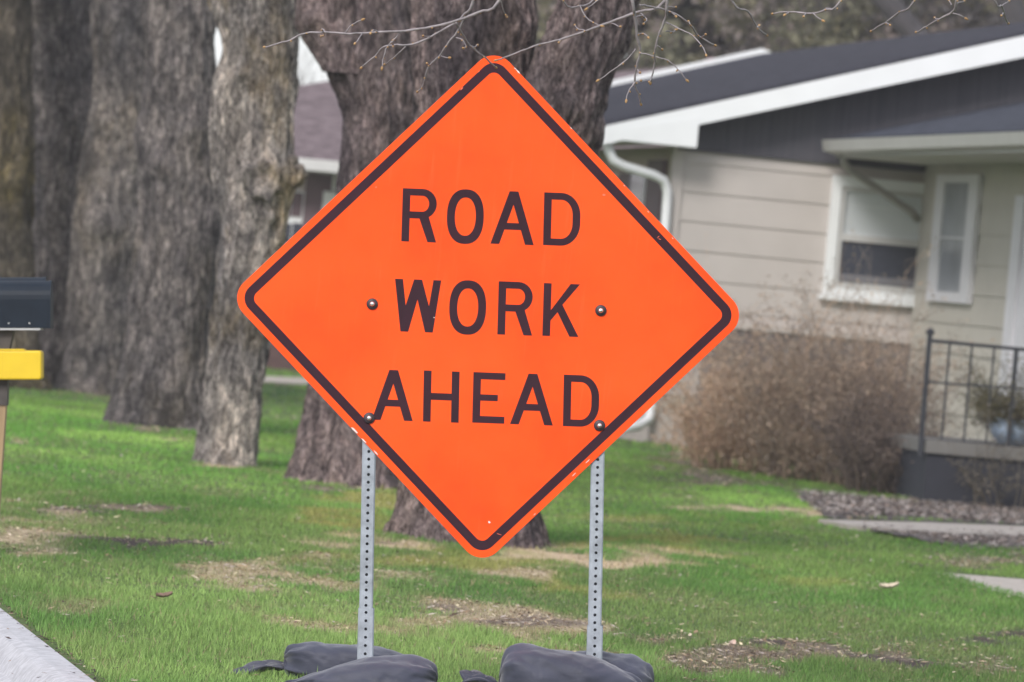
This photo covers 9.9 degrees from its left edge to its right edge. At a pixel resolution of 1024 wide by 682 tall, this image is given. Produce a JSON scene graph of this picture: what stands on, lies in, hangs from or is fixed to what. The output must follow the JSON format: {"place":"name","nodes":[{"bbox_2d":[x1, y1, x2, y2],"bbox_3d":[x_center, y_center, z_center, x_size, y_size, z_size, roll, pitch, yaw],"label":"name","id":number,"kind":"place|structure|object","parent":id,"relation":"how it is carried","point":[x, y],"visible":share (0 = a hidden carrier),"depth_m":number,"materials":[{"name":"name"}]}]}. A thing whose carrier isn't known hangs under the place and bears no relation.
{"place":"outdoors","nodes":[
{"label":"outdoors","id":0,"kind":"place"},
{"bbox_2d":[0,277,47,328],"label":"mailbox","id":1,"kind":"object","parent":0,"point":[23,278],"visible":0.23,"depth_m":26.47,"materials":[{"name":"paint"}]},
{"bbox_2d":[264,376,307,385],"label":"neighbour path","id":2,"kind":"structure","parent":0,"point":[285,380],"depth_m":64.47,"materials":[{"name":"concrete"}]},
{"bbox_2d":[214,27,626,84],"label":"sky","id":3,"kind":"structure","parent":0,"point":[217,42],"materials":[{"name":"white"}]},
{"bbox_2d":[0,367,1023,681],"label":"lawn","id":4,"kind":"structure","parent":0,"point":[518,553],"depth_m":29.21,"materials":[{"name":"plant"}]},
{"bbox_2d":[0,330,14,504],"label":"mailbox post","id":5,"kind":"object","parent":4,"relation":"on","point":[6,338],"visible":1,"depth_m":26.06,"materials":[{"name":"brown wood"}]},
{"bbox_2d":[0,349,43,379],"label":"newspaper box","id":6,"kind":"object","parent":5,"relation":"attached to","point":[20,364],"visible":1,"depth_m":26.00,"materials":[{"name":"plastic"}]},
{"bbox_2d":[0,280,52,329],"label":"mailbox","id":7,"kind":"object","parent":5,"relation":"on","point":[26,305],"visible":1,"depth_m":26.00,"materials":[{"name":"paint"}]},
{"bbox_2d":[0,0,52,390],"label":"tree","id":8,"kind":"object","parent":4,"relation":"on","point":[17,156],"visible":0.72,"depth_m":52.46,"materials":[{"name":"brown plant"}]},
{"bbox_2d":[31,0,93,385],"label":"tree","id":9,"kind":"object","parent":4,"relation":"on","point":[63,66],"visible":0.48,"depth_m":54.10,"materials":[{"name":"grey plant"}]},
{"bbox_2d":[53,0,144,395],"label":"tree","id":10,"kind":"object","parent":4,"relation":"on","point":[103,214],"visible":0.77,"depth_m":52.92,"materials":[{"name":"grey plant"}]},
{"bbox_2d":[102,0,219,431],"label":"tree","id":11,"kind":"object","parent":4,"relation":"on","point":[160,378],"visible":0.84,"depth_m":45.22,"materials":[{"name":"grey plant"}]},
{"bbox_2d":[151,591,172,597],"bbox_3d":[-1.384,1.002,23.343,0.092,0.033,0.035,5,1,-25],"label":"dry leaf","id":12,"kind":"object","parent":4,"relation":"on","point":[165,594],"visible":1,"depth_m":23.35,"materials":[{"name":"brown plant"}]},
{"bbox_2d":[191,0,307,466],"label":"tree","id":13,"kind":"object","parent":4,"relation":"on","point":[259,173],"visible":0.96,"depth_m":38.77,"materials":[{"name":"dark grey bark"}]},
{"bbox_2d":[266,81,342,370],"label":"neighbour house","id":14,"kind":"structure","parent":4,"relation":"on","point":[318,120],"depth_m":72.95,"materials":[{"name":"brown"}]},
{"bbox_2d":[286,191,304,241],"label":"window","id":15,"kind":"structure","parent":14,"relation":"in","point":[294,225],"depth_m":72.95,"materials":[{"name":"grey glass"}]},
{"bbox_2d":[231,641,401,678],"bbox_3d":[-0.618,1.104,19.940,0.683,0.183,0.267,5,1,0],"label":"sandbag","id":16,"kind":"object","parent":4,"relation":"on","point":[310,657],"visible":0.43,"depth_m":19.85,"materials":[{"name":"fabric"}]},
{"bbox_2d":[283,0,417,489],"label":"tree","id":17,"kind":"object","parent":4,"relation":"on","point":[378,107],"visible":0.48,"depth_m":37.08,"materials":[{"name":"grey plant"}]},
{"bbox_2d":[285,654,437,681],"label":"sandbag","id":18,"kind":"object","parent":4,"relation":"on","point":[402,668],"visible":1,"depth_m":19.30,"materials":[{"name":"fabric"}]},
{"bbox_2d":[237,56,738,658],"bbox_3d":[0.232,0.149,20.026,1.304,2.140,2.112,6,1,38],"label":"road work sign","id":19,"kind":"object","parent":4,"relation":"on","point":[487,308],"visible":0.97,"depth_m":19.60,"materials":[{"name":"metal"}]},
{"bbox_2d":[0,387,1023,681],"bbox_3d":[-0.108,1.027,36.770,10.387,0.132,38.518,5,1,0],"label":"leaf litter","id":20,"kind":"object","parent":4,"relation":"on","point":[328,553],"visible":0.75,"depth_m":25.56,"materials":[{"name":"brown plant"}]},
{"bbox_2d":[728,640,735,646],"bbox_3d":[0.876,1.206,23.585,0.030,0.029,0.079,5,1,19],"label":"dry leaf","id":21,"kind":"object","parent":20,"relation":"on","point":[732,642],"visible":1,"depth_m":23.61,"materials":[{"name":"beige plant"}]},
{"bbox_2d":[459,643,641,681],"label":"sandbag","id":22,"kind":"object","parent":4,"relation":"on","point":[524,662],"visible":1,"depth_m":19.28,"materials":[{"name":"fabric"}]},
{"bbox_2d":[576,651,653,681],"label":"sandbag","id":23,"kind":"object","parent":4,"relation":"on","point":[640,668],"visible":0.4,"depth_m":19.69,"materials":[{"name":"fabric"}]},
{"bbox_2d":[263,0,1009,548],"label":"tree","id":24,"kind":"object","parent":4,"relation":"on","point":[567,68],"visible":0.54,"depth_m":31.09,"materials":[{"name":"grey plant"}]},
{"bbox_2d":[601,58,713,148],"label":"roof trim","id":25,"kind":"structure","parent":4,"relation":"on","point":[622,74],"depth_m":81.82,"materials":[{"name":"white paint"}]},
{"bbox_2d":[647,237,870,473],"bbox_3d":[1.793,0.059,47.567,1.992,2.093,2.295,5,1,20],"label":"shrub","id":26,"kind":"object","parent":4,"relation":"on","point":[716,441],"visible":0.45,"depth_m":47.38,"materials":[{"name":"brown plant"}]},
{"bbox_2d":[598,22,1023,449],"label":"house","id":27,"kind":"structure","parent":4,"relation":"on","point":[760,165],"depth_m":53.27,"materials":[{"name":"paint"}]},
{"bbox_2d":[627,172,645,204],"bbox_3d":[1.171,-1.243,54.731,0.035,0.663,1.496,5,1,-9],"label":"side window","id":28,"kind":"structure","parent":27,"relation":"in","point":[637,186],"depth_m":54.72,"materials":[{"name":"white glass"}]},
{"bbox_2d":[818,175,924,306],"bbox_3d":[3.353,-0.895,53.431,1.080,1.125,0.099,5,1,-9],"label":"window","id":29,"kind":"structure","parent":27,"relation":"in","point":[889,255],"depth_m":53.44,"materials":[{"name":"white paint"}]},
{"bbox_2d":[925,174,983,303],"bbox_3d":[3.885,-0.901,51.948,0.045,1.125,1.649,5,1,-9],"label":"wing window","id":30,"kind":"structure","parent":27,"relation":"in","point":[957,203],"depth_m":51.89,"materials":[{"name":"glass"}]},
{"bbox_2d":[1008,237,1023,413],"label":"door","id":31,"kind":"structure","parent":27,"relation":"in","point":[1019,326],"depth_m":49.22,"materials":[{"name":"paint"}]},
{"bbox_2d":[675,222,1012,485],"bbox_3d":[2.557,0.150,46.752,2.939,2.170,2.534,5,1,-40],"label":"shrub","id":32,"kind":"object","parent":4,"relation":"on","point":[783,450],"visible":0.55,"depth_m":46.45,"materials":[{"name":"brown plant"}]},
{"bbox_2d":[727,222,996,485],"bbox_3d":[2.655,0.105,45.972,2.238,2.070,2.053,5,1,0],"label":"shrub","id":33,"kind":"object","parent":4,"relation":"on","point":[827,448],"visible":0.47,"depth_m":46.00,"materials":[{"name":"brown plant"}]},
{"bbox_2d":[873,582,898,588],"bbox_3d":[1.867,1.219,29.506,0.130,0.047,0.052,5,1,0],"label":"dry leaf","id":34,"kind":"object","parent":4,"relation":"on","point":[889,585],"visible":1,"depth_m":29.51,"materials":[{"name":"beige plant"}]},
{"bbox_2d":[791,332,991,493],"bbox_3d":[2.925,0.600,45.039,1.585,1.463,2.253,5,1,0],"label":"shrub","id":35,"kind":"object","parent":4,"relation":"on","point":[874,451],"visible":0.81,"depth_m":45.01,"materials":[{"name":"brown plant"}]},
{"bbox_2d":[870,0,928,36],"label":"tree","id":36,"kind":"object","parent":4,"relation":"on","point":[906,23],"visible":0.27,"depth_m":89.85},
{"bbox_2d":[793,488,1023,549],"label":"mulch","id":37,"kind":"object","parent":4,"relation":"on","point":[820,498],"visible":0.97,"depth_m":41.28,"materials":[{"name":"brown plant"}]},
{"bbox_2d":[930,367,1023,508],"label":"shrub","id":38,"kind":"object","parent":37,"relation":"on","point":[980,481],"visible":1,"depth_m":43.68,"materials":[{"name":"brown plant"}]},
{"bbox_2d":[883,431,1023,507],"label":"stoop","id":39,"kind":"object","parent":4,"relation":"on","point":[923,477],"visible":0.64,"depth_m":44.00,"materials":[{"name":"paint"}]},
{"bbox_2d":[917,328,1023,455],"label":"railing","id":40,"kind":"object","parent":39,"relation":"on","point":[930,332],"visible":0.97,"depth_m":43.99,"materials":[{"name":"metal"}]},
{"bbox_2d":[990,417,1023,445],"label":"planter pot","id":41,"kind":"object","parent":39,"relation":"on","point":[998,430],"visible":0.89,"depth_m":44.15,"materials":[{"name":"blue ceramic"}]},
{"bbox_2d":[937,339,1023,439],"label":"shrub","id":42,"kind":"object","parent":41,"relation":"in","point":[1001,408],"visible":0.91,"depth_m":44.22,"materials":[{"name":"plant"}]},
{"bbox_2d":[818,519,1023,536],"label":"path","id":43,"kind":"structure","parent":0,"point":[921,526],"depth_m":38.19,"materials":[{"name":"concrete"}]},
{"bbox_2d":[938,573,1023,597],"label":"front path","id":44,"kind":"structure","parent":0,"point":[1014,584],"depth_m":31.71,"materials":[{"name":"concrete"}]},
{"label":"ground","id":45,"kind":"structure","parent":0,"visible":0},
{"bbox_2d":[0,608,94,681],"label":"kerb","id":46,"kind":"structure","parent":45,"relation":"on","point":[26,655],"depth_m":19.83,"materials":[{"name":"concrete"}]},
{"bbox_2d":[297,37,323,85],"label":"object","id":47,"kind":"object","parent":45,"relation":"on","point":[300,78],"visible":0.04,"depth_m":113.19,"materials":[{"name":"plant"}]},
{"bbox_2d":[534,0,1000,71],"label":"woodland","id":48,"kind":"object","parent":45,"relation":"on","point":[727,27],"visible":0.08,"depth_m":96.59,"materials":[{"name":"brown plant"}]},
{"bbox_2d":[997,0,1023,24],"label":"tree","id":49,"kind":"object","parent":45,"relation":"on","point":[1014,11],"visible":0.2,"depth_m":90.82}
]}

